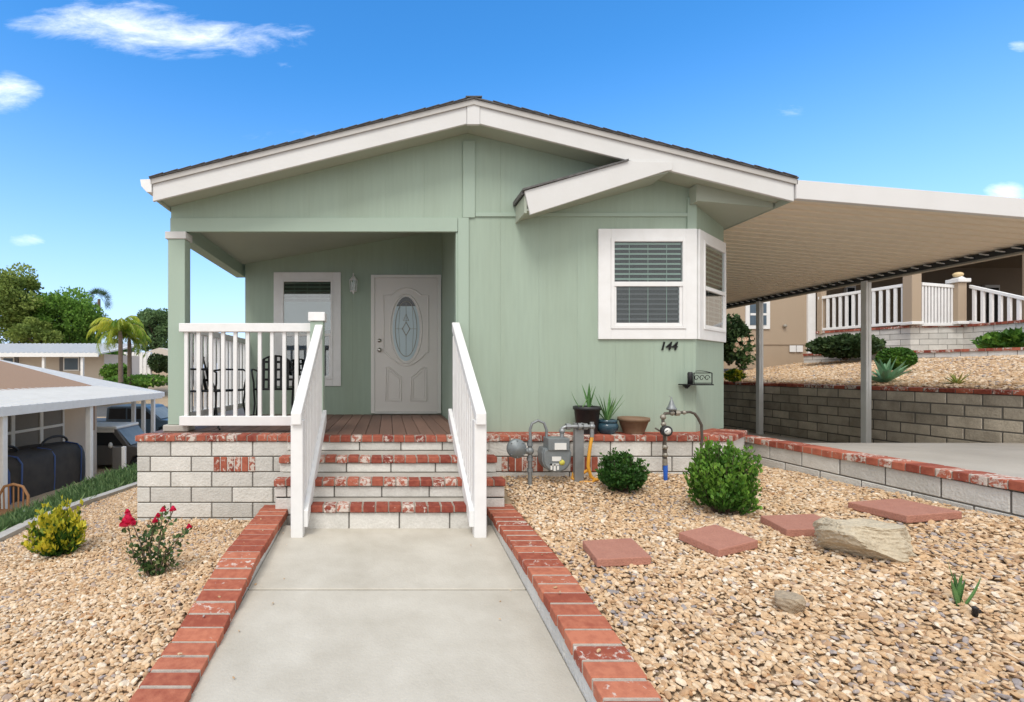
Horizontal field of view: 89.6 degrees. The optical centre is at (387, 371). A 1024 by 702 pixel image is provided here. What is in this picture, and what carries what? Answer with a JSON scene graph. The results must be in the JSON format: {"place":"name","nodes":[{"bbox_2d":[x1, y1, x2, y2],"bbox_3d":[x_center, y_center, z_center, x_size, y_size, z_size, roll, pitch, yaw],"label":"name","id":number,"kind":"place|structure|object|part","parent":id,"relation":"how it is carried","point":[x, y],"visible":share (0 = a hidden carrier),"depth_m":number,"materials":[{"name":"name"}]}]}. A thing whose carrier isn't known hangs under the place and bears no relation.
{"place":"outdoors","nodes":[
{"label":"outdoors","id":0,"kind":"place"},
{"bbox_2d":[0,518,286,701],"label":"gravel","id":1,"kind":"structure","parent":0,"point":[91,583],"depth_m":2.81,"materials":[{"name":"beige gravel"}]},
{"bbox_2d":[119,505,192,577],"bbox_3d":[-1.575,1.135,3.365,0.516,0.506,0.271,0,0,0],"label":"rose bush","id":2,"kind":"object","parent":1,"relation":"on","point":[148,567],"visible":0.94,"depth_m":3.33,"materials":[{"name":"green plant"}]},
{"bbox_2d":[97,406,244,416],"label":"road","id":3,"kind":"structure","parent":0,"point":[101,411],"depth_m":30.12,"materials":[{"name":"grey asphalt"}]},
{"bbox_2d":[189,525,585,701],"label":"walkway","id":4,"kind":"structure","parent":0,"point":[381,614],"depth_m":2.66,"materials":[{"name":"concrete"}]},
{"bbox_2d":[291,325,326,537],"bbox_3d":[-0.684,0.399,4.447,0.130,1.760,1.265,0,0,0],"label":"stair railing","id":5,"kind":"object","parent":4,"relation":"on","point":[308,420],"visible":1,"depth_m":4.10,"materials":[{"name":"white paint"}]},
{"bbox_2d":[448,322,486,537],"bbox_3d":[0.694,0.379,4.537,0.130,1.800,1.445,0,0,0],"label":"stair railing","id":6,"kind":"object","parent":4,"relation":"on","point":[467,421],"visible":1,"depth_m":4.12,"materials":[{"name":"white paint"}]},
{"bbox_2d":[0,369,1023,701],"bbox_3d":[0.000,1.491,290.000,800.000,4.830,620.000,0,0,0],"label":"ground","id":7,"kind":"structure","parent":0,"point":[164,403],"depth_m":2.43,"materials":[{"name":"beige gravel"}]},
{"bbox_2d":[0,483,29,515],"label":"wicker chair","id":8,"kind":"object","parent":7,"relation":"on","point":[4,510],"visible":0.48,"depth_m":10.94,"materials":[{"name":"brown wicker"}]},
{"bbox_2d":[0,262,47,343],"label":"broad tree","id":9,"kind":"object","parent":7,"relation":"on","point":[16,290],"visible":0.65,"depth_m":50.59,"materials":[{"name":"green plant"}]},
{"bbox_2d":[2,316,64,343],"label":"round tree","id":10,"kind":"object","parent":7,"relation":"on","point":[37,332],"visible":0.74,"depth_m":49.37,"materials":[{"name":"green plant"}]},
{"bbox_2d":[8,435,84,504],"bbox_3d":[-9.641,2.523,13.500,1.460,1.405,3.502,0,0,0],"label":"enclosure","id":11,"kind":"object","parent":7,"relation":"on","point":[38,469],"visible":0.89,"depth_m":13.20,"materials":[{"name":"black plastic"}]},
{"bbox_2d":[0,361,96,473],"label":"neighbour house","id":12,"kind":"structure","parent":7,"relation":"on","point":[33,428],"depth_m":16.64,"materials":[{"name":"white paint"}]},
{"bbox_2d":[8,415,12,448],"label":"window","id":13,"kind":"structure","parent":12,"relation":"in","point":[10,418],"depth_m":14.48,"materials":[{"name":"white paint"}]},
{"bbox_2d":[13,412,41,446],"bbox_3d":[-10.925,1.846,15.150,0.049,1.620,1.200,0,0,0],"label":"window","id":14,"kind":"structure","parent":12,"relation":"in","point":[27,428],"depth_m":15.16,"materials":[{"name":"white paint"}]},
{"bbox_2d":[42,409,64,442],"bbox_3d":[-10.925,1.846,16.300,0.049,1.620,1.100,0,0,0],"label":"window","id":15,"kind":"structure","parent":12,"relation":"in","point":[53,422],"depth_m":16.34,"materials":[{"name":"white paint"}]},
{"bbox_2d":[12,286,110,343],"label":"round tree","id":16,"kind":"object","parent":7,"relation":"on","point":[69,317],"visible":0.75,"depth_m":52.31,"materials":[{"name":"green plant"}]},
{"bbox_2d":[0,482,136,541],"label":"bed edging","id":17,"kind":"object","parent":7,"relation":"on","point":[12,531],"visible":0.24,"depth_m":6.31,"materials":[{"name":"concrete"}]},
{"bbox_2d":[0,462,137,531],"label":"ground cover","id":18,"kind":"object","parent":7,"relation":"on","point":[106,481],"visible":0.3,"depth_m":7.53,"materials":[{"name":"green plant"}]},
{"bbox_2d":[0,343,140,379],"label":"white roof house","id":19,"kind":"structure","parent":7,"relation":"on","point":[85,359],"depth_m":38.50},
{"bbox_2d":[3,357,18,362],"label":"window","id":20,"kind":"structure","parent":19,"relation":"in","point":[12,359],"depth_m":38.42,"materials":[{"name":"grey glass"}]},
{"bbox_2d":[59,357,79,370],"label":"window","id":21,"kind":"structure","parent":19,"relation":"in","point":[65,363],"depth_m":38.40,"materials":[{"name":"grey glass"}]},
{"bbox_2d":[0,386,161,508],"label":"patio cover","id":22,"kind":"object","parent":7,"relation":"on","point":[14,401],"visible":0.94,"depth_m":14.41,"materials":[{"name":"white metal"}]},
{"bbox_2d":[0,360,164,432],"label":"patio cover","id":23,"kind":"object","parent":7,"relation":"on","point":[88,380],"visible":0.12,"depth_m":23.02,"materials":[{"name":"white metal"}]},
{"bbox_2d":[88,287,111,343],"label":"fan palm","id":24,"kind":"object","parent":7,"relation":"on","point":[97,291],"visible":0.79,"depth_m":63.98,"materials":[{"name":"green plant"}]},
{"bbox_2d":[98,363,126,378],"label":"bank shrub","id":25,"kind":"object","parent":7,"relation":"on","point":[109,370],"visible":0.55,"depth_m":36.60,"materials":[{"name":"green plant"}]},
{"bbox_2d":[105,351,125,354],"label":"bank shrub","id":26,"kind":"object","parent":7,"relation":"on","point":[114,353],"visible":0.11,"depth_m":43.71,"materials":[{"name":"green plant"}]},
{"bbox_2d":[86,315,147,382],"bbox_3d":[-17.638,-1.163,33.109,3.540,5.073,3.425,0,0,25],"label":"queen palm","id":27,"kind":"object","parent":7,"relation":"on","point":[119,326],"visible":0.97,"depth_m":32.75,"materials":[{"name":"green plant"}]},
{"bbox_2d":[112,446,125,470],"bbox_3d":[-8.331,2.758,15.500,0.388,0.896,0.120,0,0,0],"label":"gate post","id":28,"kind":"object","parent":7,"relation":"on","point":[118,455],"visible":0.59,"depth_m":15.47,"materials":[{"name":"white paint"}]},
{"bbox_2d":[103,339,134,351],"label":"broad tree","id":29,"kind":"object","parent":7,"relation":"on","point":[124,350],"visible":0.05,"depth_m":69.19,"materials":[{"name":"green plant"}]},
{"bbox_2d":[97,422,143,465],"bbox_3d":[-11.225,3.166,20.757,4.250,1.980,2.065,0,0,0],"label":"parked truck","id":30,"kind":"object","parent":7,"relation":"on","point":[110,435],"visible":0.27,"depth_m":20.00,"materials":[{"name":"metal"}]},
{"bbox_3d":[-11.900,2.626,19.985,1.900,0.660,0.030,0,0,0],"label":"window frame","id":31,"kind":"part","parent":30,"relation":"part of","materials":[{"name":"grey metal"}]},
{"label":"side window","id":32,"kind":"part","parent":30,"relation":"part of","materials":[{"name":"black glass"}]},
{"bbox_2d":[0,486,251,565],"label":"gravel","id":33,"kind":"structure","parent":7,"relation":"on","point":[98,518],"depth_m":4.59,"materials":[{"name":"beige gravel"}]},
{"bbox_2d":[21,495,87,556],"bbox_3d":[-2.765,1.295,4.167,0.451,0.479,0.477,0,0,-31],"label":"variegated shrub","id":34,"kind":"object","parent":33,"relation":"on","point":[60,531],"visible":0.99,"depth_m":4.08,"materials":[{"name":"yellow plant"}]},
{"bbox_2d":[110,332,151,384],"bbox_3d":[-17.914,-0.894,34.689,2.742,4.355,2.696,0,0,42],"label":"queen palm","id":35,"kind":"object","parent":7,"relation":"on","point":[129,353],"visible":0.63,"depth_m":34.37,"materials":[{"name":"green plant"}]},
{"bbox_2d":[97,404,167,432],"bbox_3d":[-12.950,2.616,25.527,5.900,1.880,1.945,0,0,0],"label":"pickup truck","id":36,"kind":"object","parent":7,"relation":"on","point":[118,413],"visible":0.13,"depth_m":24.60,"materials":[{"name":"metal"}]},
{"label":"side window","id":37,"kind":"part","parent":36,"relation":"part of","materials":[{"name":"black glass"}]},
{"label":"side window","id":38,"kind":"part","parent":36,"relation":"part of","materials":[{"name":"black glass"}]},
{"bbox_2d":[103,373,167,387],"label":"bank shrub","id":39,"kind":"object","parent":7,"relation":"on","point":[148,380],"visible":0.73,"depth_m":34.22,"materials":[{"name":"green plant"}]},
{"bbox_2d":[124,352,151,374],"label":"privacy fence","id":40,"kind":"object","parent":7,"relation":"on","point":[144,368],"visible":0.27,"depth_m":51.93,"materials":[{"name":"white paint"}]},
{"bbox_2d":[131,307,167,351],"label":"broad tree","id":41,"kind":"object","parent":7,"relation":"on","point":[154,322],"visible":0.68,"depth_m":61.11,"materials":[{"name":"green plant"}]},
{"bbox_2d":[147,352,167,372],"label":"bank shrub","id":42,"kind":"object","parent":7,"relation":"on","point":[155,362],"visible":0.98,"depth_m":51.60,"materials":[{"name":"green plant"}]},
{"bbox_2d":[147,348,193,376],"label":"house","id":43,"kind":"structure","parent":7,"relation":"on","point":[163,351],"depth_m":54.60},
{"bbox_2d":[193,334,203,363],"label":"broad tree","id":44,"kind":"object","parent":7,"relation":"on","point":[203,345],"visible":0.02,"depth_m":63.02,"materials":[{"name":"green plant"}]},
{"bbox_2d":[129,505,287,701],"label":"brick kerb","id":45,"kind":"structure","parent":7,"relation":"on","point":[172,674],"depth_m":2.69,"materials":[{"name":"red brick"}]},
{"bbox_2d":[135,414,489,521],"bbox_3d":[-0.752,1.185,6.238,3.495,1.122,2.724,0,0,0],"label":"front porch","id":46,"kind":"object","parent":7,"relation":"on","point":[226,473],"visible":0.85,"depth_m":4.95,"materials":[{"name":"brick"}]},
{"bbox_2d":[190,353,244,429],"bbox_3d":[-2.001,0.203,5.760,0.638,0.853,0.542,0,0,25],"label":"patio chair","id":47,"kind":"object","parent":46,"relation":"on","point":[215,390],"visible":0.43,"depth_m":5.85,"materials":[{"name":"black metal"}]},
{"bbox_2d":[190,332,244,415],"bbox_3d":[-2.170,0.001,6.425,0.060,1.030,1.955,0,0,4],"label":"porch railing","id":48,"kind":"object","parent":46,"relation":"on","point":[229,360],"visible":0.59,"depth_m":6.41,"materials":[{"name":"white paint"}]},
{"bbox_2d":[179,323,309,425],"bbox_3d":[-1.464,0.026,5.220,1.404,1.065,0.090,0,0,0],"label":"porch railing","id":49,"kind":"object","parent":46,"relation":"on","point":[223,419],"visible":0.83,"depth_m":5.20,"materials":[{"name":"white paint"}]},
{"bbox_2d":[251,355,294,415],"bbox_3d":[-1.424,0.203,6.273,0.542,0.853,0.638,0,0,-10],"label":"patio chair","id":50,"kind":"object","parent":46,"relation":"on","point":[276,369],"visible":0.65,"depth_m":6.50,"materials":[{"name":"black metal"}]},
{"bbox_2d":[308,312,326,411],"bbox_3d":[-0.726,0.009,5.155,0.170,1.237,0.170,0,0,0],"label":"newel post","id":51,"kind":"object","parent":46,"relation":"on","point":[317,318],"visible":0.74,"depth_m":5.09,"materials":[{"name":"white paint"}]},
{"bbox_2d":[274,442,505,528],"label":"front steps","id":52,"kind":"structure","parent":7,"relation":"on","point":[388,489],"depth_m":4.27,"materials":[{"name":"brick"}]},
{"bbox_2d":[140,96,798,431],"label":"green house","id":53,"kind":"structure","parent":7,"relation":"on","point":[551,264],"depth_m":5.30,"materials":[{"name":"green wood"}]},
{"bbox_2d":[274,272,340,385],"bbox_3d":[-1.195,-0.634,7.401,0.994,1.684,0.035,0,0,0],"label":"window","id":54,"kind":"structure","parent":53,"relation":"in","point":[296,294],"depth_m":7.40,"materials":[{"name":"white paint"}]},
{"bbox_2d":[349,273,356,293],"bbox_3d":[-0.505,-1.291,7.333,0.124,0.310,0.174,0,0,0],"label":"wall lantern","id":55,"kind":"object","parent":53,"relation":"attached to","point":[353,278],"depth_m":7.29,"materials":[{"name":"white paint"}]},
{"bbox_2d":[375,278,436,411],"bbox_3d":[0.267,-0.402,7.379,0.925,1.978,0.078,0,0,0],"label":"front door","id":56,"kind":"structure","parent":53,"relation":"in","point":[405,308],"depth_m":7.40,"materials":[{"name":"paint"}]},
{"bbox_2d":[598,229,696,338],"bbox_3d":[2.742,-0.930,5.282,1.040,1.166,0.035,0,0,0],"label":"window","id":57,"kind":"structure","parent":53,"relation":"in","point":[647,278],"depth_m":5.28,"materials":[{"name":"white paint"}]},
{"bbox_2d":[678,371,713,388],"bbox_3d":[3.208,0.080,5.207,0.280,0.190,0.155,0,0,0],"label":"wall-mounted mailbox","id":58,"kind":"object","parent":53,"relation":"attached to","point":[691,379],"visible":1,"depth_m":5.16,"materials":[{"name":"black metal"}]},
{"bbox_2d":[697,229,725,342],"bbox_3d":[3.625,-0.930,5.579,0.893,1.166,0.035,0,0,-41],"label":"window","id":59,"kind":"structure","parent":53,"relation":"in","point":[711,251],"depth_m":5.55,"materials":[{"name":"white paint"}]},
{"bbox_2d":[724,180,1023,442],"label":"carport","id":60,"kind":"object","parent":53,"relation":"attached to","point":[814,237],"visible":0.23,"depth_m":6.11,"materials":[{"name":"metal"}]},
{"bbox_2d":[506,419,598,487],"bbox_3d":[1.565,0.792,4.734,0.903,0.690,0.201,0,0,0],"label":"gas meter","id":61,"kind":"object","parent":7,"relation":"on","point":[554,453],"visible":0.96,"depth_m":4.72,"materials":[{"name":"metal"}]},
{"bbox_2d":[487,504,662,701],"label":"brick kerb","id":62,"kind":"structure","parent":7,"relation":"on","point":[578,626],"depth_m":2.48,"materials":[{"name":"red brick"}]},
{"bbox_2d":[487,428,746,478],"bbox_3d":[2.429,0.957,5.314,2.878,0.666,0.772,0,0,0],"label":"meter ledge","id":63,"kind":"object","parent":7,"relation":"on","point":[647,446],"visible":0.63,"depth_m":4.95,"materials":[{"name":"brick"}]},
{"bbox_2d":[572,384,600,433],"bbox_3d":[2.028,0.369,5.100,0.277,0.512,0.274,0,0,0],"label":"plant pot","id":64,"kind":"object","parent":63,"relation":"on","point":[588,413],"visible":0.91,"depth_m":5.01,"materials":[{"name":"black plastic"}]},
{"bbox_2d":[591,393,624,433],"bbox_3d":[2.238,0.404,5.111,0.339,0.441,0.331,0,0,-10],"label":"plant pot","id":65,"kind":"object","parent":63,"relation":"on","point":[607,425],"visible":0.9,"depth_m":5.04,"materials":[{"name":"blue ceramic"}]},
{"bbox_2d":[617,416,649,433],"bbox_3d":[2.504,0.543,5.100,0.304,0.163,0.304,0,0,0],"label":"plant pot","id":66,"kind":"object","parent":63,"relation":"on","point":[633,424],"visible":1,"depth_m":5.00,"materials":[{"name":"beige ceramic"}]},
{"bbox_2d":[724,368,746,382],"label":"yellow shrub","id":67,"kind":"object","parent":7,"relation":"on","point":[731,375],"visible":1,"depth_m":10.51,"materials":[{"name":"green plant"}]},
{"bbox_2d":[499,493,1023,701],"bbox_3d":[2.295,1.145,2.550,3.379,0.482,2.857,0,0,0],"label":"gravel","id":68,"kind":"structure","parent":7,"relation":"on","point":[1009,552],"depth_m":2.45,"materials":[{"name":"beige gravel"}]},
{"bbox_2d":[583,538,650,566],"bbox_3d":[1.428,1.132,3.146,0.312,0.086,0.312,0,0,6],"label":"stepping stone","id":69,"kind":"object","parent":68,"relation":"on","point":[616,552],"visible":1,"depth_m":3.08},
{"bbox_2d":[679,524,757,556],"bbox_3d":[2.091,1.067,3.178,0.300,0.092,0.300,0,0,-14],"label":"stepping stone","id":70,"kind":"object","parent":68,"relation":"on","point":[717,540],"visible":1,"depth_m":3.12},
{"bbox_2d":[682,437,762,514],"bbox_3d":[2.525,0.788,3.778,0.522,0.595,0.441,0,0,0],"label":"boxwood","id":71,"kind":"object","parent":68,"relation":"on","point":[723,482],"visible":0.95,"depth_m":3.67,"materials":[{"name":"green plant"}]},
{"bbox_2d":[774,590,805,615],"bbox_3d":[1.952,1.130,2.428,0.122,0.105,0.111,0,0,38],"label":"rock","id":72,"kind":"object","parent":68,"relation":"on","point":[791,602],"visible":0.94,"depth_m":2.40,"materials":[{"name":"beige stone"}]},
{"bbox_2d":[760,514,821,536],"bbox_3d":[2.742,1.016,3.320,0.330,0.083,0.330,0,0,12],"label":"stepping stone","id":73,"kind":"object","parent":68,"relation":"on","point":[795,525],"visible":0.72,"depth_m":3.31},
{"bbox_2d":[813,517,916,562],"bbox_3d":[2.742,0.995,2.898,0.458,0.273,0.362,0,0,0],"label":"boulder","id":74,"kind":"object","parent":68,"relation":"on","point":[871,539],"visible":0.91,"depth_m":2.80,"materials":[{"name":"beige stone"}]},
{"bbox_2d":[848,498,961,522],"bbox_3d":[3.491,0.937,3.396,0.385,0.080,0.385,0,0,-4],"label":"stepping stone","id":75,"kind":"object","parent":68,"relation":"on","point":[902,510],"visible":0.96,"depth_m":3.32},
{"bbox_2d":[947,559,980,606],"bbox_3d":[2.710,0.999,2.345,0.123,0.215,0.075,0,0,31],"label":"aloe shoot","id":76,"kind":"object","parent":68,"relation":"on","point":[957,588],"visible":0.92,"depth_m":2.35,"materials":[{"name":"green plant"}]},
{"bbox_2d":[971,606,981,617],"bbox_3d":[2.655,1.078,2.259,0.040,0.050,0.026,0,0,-21],"label":"drip emitter","id":77,"kind":"object","parent":68,"relation":"on","point":[975,611],"visible":1,"depth_m":2.25,"materials":[{"name":"black plastic"}]},
{"bbox_2d":[723,382,1023,442],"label":"retaining wall","id":78,"kind":"structure","parent":7,"relation":"on","point":[825,412],"depth_m":7.57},
{"bbox_2d":[724,254,1023,368],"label":"tan house","id":79,"kind":"structure","parent":7,"relation":"on","point":[792,326],"depth_m":14.00,"materials":[{"name":"beige paint"}]},
{"bbox_2d":[745,301,769,328],"bbox_3d":[10.332,-1.610,13.969,0.672,0.812,0.059,0,0,0],"label":"window","id":80,"kind":"structure","parent":79,"relation":"in","point":[750,310],"depth_m":13.96,"materials":[{"name":"white paint"}]},
{"bbox_2d":[844,285,855,329],"bbox_3d":[15.649,-2.044,16.930,0.338,1.800,0.100,0,0,0],"label":"window","id":81,"kind":"structure","parent":79,"relation":"in","point":[852,288],"depth_m":16.90,"materials":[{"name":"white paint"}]},
{"bbox_2d":[982,285,999,322],"bbox_3d":[20.432,-2.044,16.930,0.507,1.800,0.100,0,0,0],"label":"window","id":82,"kind":"structure","parent":79,"relation":"in","point":[994,287],"depth_m":16.88,"materials":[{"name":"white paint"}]},
{"bbox_2d":[724,355,1023,389],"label":"gravel","id":83,"kind":"structure","parent":7,"relation":"on","point":[1001,372],"depth_m":9.04,"materials":[{"name":"beige gravel"}]},
{"bbox_2d":[724,313,755,365],"bbox_3d":[8.563,-0.832,12.590,1.079,1.344,1.102,0,0,0],"label":"tall dark shrub","id":84,"kind":"object","parent":83,"relation":"on","point":[737,327],"visible":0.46,"depth_m":12.30,"materials":[{"name":"green plant"}]},
{"bbox_2d":[729,336,755,372],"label":"leafy plant","id":85,"kind":"object","parent":83,"relation":"on","point":[741,357],"visible":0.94,"depth_m":11.53,"materials":[{"name":"green plant"}]},
{"bbox_2d":[805,333,886,360],"bbox_3d":[11.281,-0.624,12.336,1.634,0.688,1.313,0,0,0],"label":"spreading shrub","id":86,"kind":"object","parent":83,"relation":"on","point":[845,346],"visible":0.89,"depth_m":12.05,"materials":[{"name":"green plant"}]},
{"bbox_2d":[860,357,915,382],"bbox_3d":[8.048,-0.039,8.095,0.672,0.449,0.704,0,0,29],"label":"agave","id":87,"kind":"object","parent":83,"relation":"on","point":[884,373],"visible":0.94,"depth_m":8.05,"materials":[{"name":"green plant"}]},
{"bbox_2d":[874,347,918,370],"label":"ball shrub","id":88,"kind":"object","parent":83,"relation":"on","point":[908,356],"visible":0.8,"depth_m":8.91,"materials":[{"name":"green plant"}]},
{"bbox_2d":[939,372,977,383],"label":"yucca tuft","id":89,"kind":"object","parent":83,"relation":"on","point":[955,380],"visible":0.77,"depth_m":7.09,"materials":[{"name":"plant"}]},
{"bbox_2d":[744,435,1023,519],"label":"garden wall","id":90,"kind":"structure","parent":7,"relation":"on","point":[989,492],"depth_m":3.90,"materials":[{"name":"brick"}]},
{"bbox_2d":[803,347,1023,362],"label":"planter wall","id":91,"kind":"structure","parent":7,"relation":"on","point":[814,358],"depth_m":11.01,"materials":[{"name":"brick"}]},
{"bbox_2d":[816,320,1023,349],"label":"porch terrace","id":92,"kind":"structure","parent":7,"relation":"on","point":[914,337],"depth_m":12.02,"materials":[{"name":"brick"}]},
{"bbox_2d":[818,284,902,330],"bbox_3d":[12.280,-1.645,13.010,0.080,1.010,1.878,0,0,-19],"label":"porch railing","id":93,"kind":"object","parent":92,"relation":"on","point":[880,290],"visible":0.89,"depth_m":13.00,"materials":[{"name":"white paint"}]},
{"bbox_2d":[900,273,923,325],"bbox_3d":[12.607,-1.787,12.030,0.290,1.314,0.290,0,0,0],"label":"railing post","id":94,"kind":"object","parent":92,"relation":"on","point":[911,299],"visible":0.79,"depth_m":11.92,"materials":[{"name":"beige"}]},
{"bbox_2d":[919,282,960,325],"bbox_3d":[13.220,-1.626,11.975,0.881,1.044,0.080,0,0,3],"label":"porch railing","id":95,"kind":"object","parent":92,"relation":"on","point":[936,304],"visible":0.91,"depth_m":11.96,"materials":[{"name":"white paint"}]},
{"bbox_2d":[945,272,970,324],"bbox_3d":[13.600,-1.757,11.930,0.300,1.254,0.300,0,0,0],"label":"railing post","id":96,"kind":"object","parent":92,"relation":"on","point":[958,281],"visible":0.98,"depth_m":11.83,"materials":[{"name":"beige"}]},
{"bbox_2d":[969,285,1023,323],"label":"porch railing","id":97,"kind":"object","parent":92,"relation":"on","point":[1010,296],"visible":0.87,"depth_m":11.44,"materials":[{"name":"white paint"}]},
{"bbox_2d":[970,327,1023,347],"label":"leafy plant","id":98,"kind":"object","parent":7,"relation":"on","point":[1009,338],"visible":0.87,"depth_m":10.83,"materials":[{"name":"green plant"}]},
{"bbox_2d":[0,0,1023,367],"label":"sky","id":99,"kind":"structure","parent":0,"point":[98,98],"materials":[{"name":"blue"}]},
{"bbox_2d":[500,462,898,522],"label":"gravel","id":100,"kind":"structure","parent":0,"point":[659,489],"depth_m":4.30,"materials":[{"name":"beige gravel"}]},
{"bbox_2d":[595,447,649,492],"bbox_3d":[2.083,0.878,4.431,0.442,0.404,0.395,0,0,0],"label":"boxwood","id":101,"kind":"object","parent":100,"relation":"on","point":[622,472],"visible":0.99,"depth_m":4.36,"materials":[{"name":"green plant"}]},
{"bbox_2d":[655,396,702,480],"bbox_3d":[2.752,0.641,4.721,0.445,0.833,0.106,0,0,-7],"label":"water regulator","id":102,"kind":"object","parent":100,"relation":"on","point":[665,431],"visible":0.99,"depth_m":4.71,"materials":[{"name":"grey metal"}]},
{"bbox_2d":[747,432,1023,477],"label":"driveway","id":103,"kind":"structure","parent":0,"point":[1003,458],"depth_m":4.82,"materials":[{"name":"concrete"}]}
]}

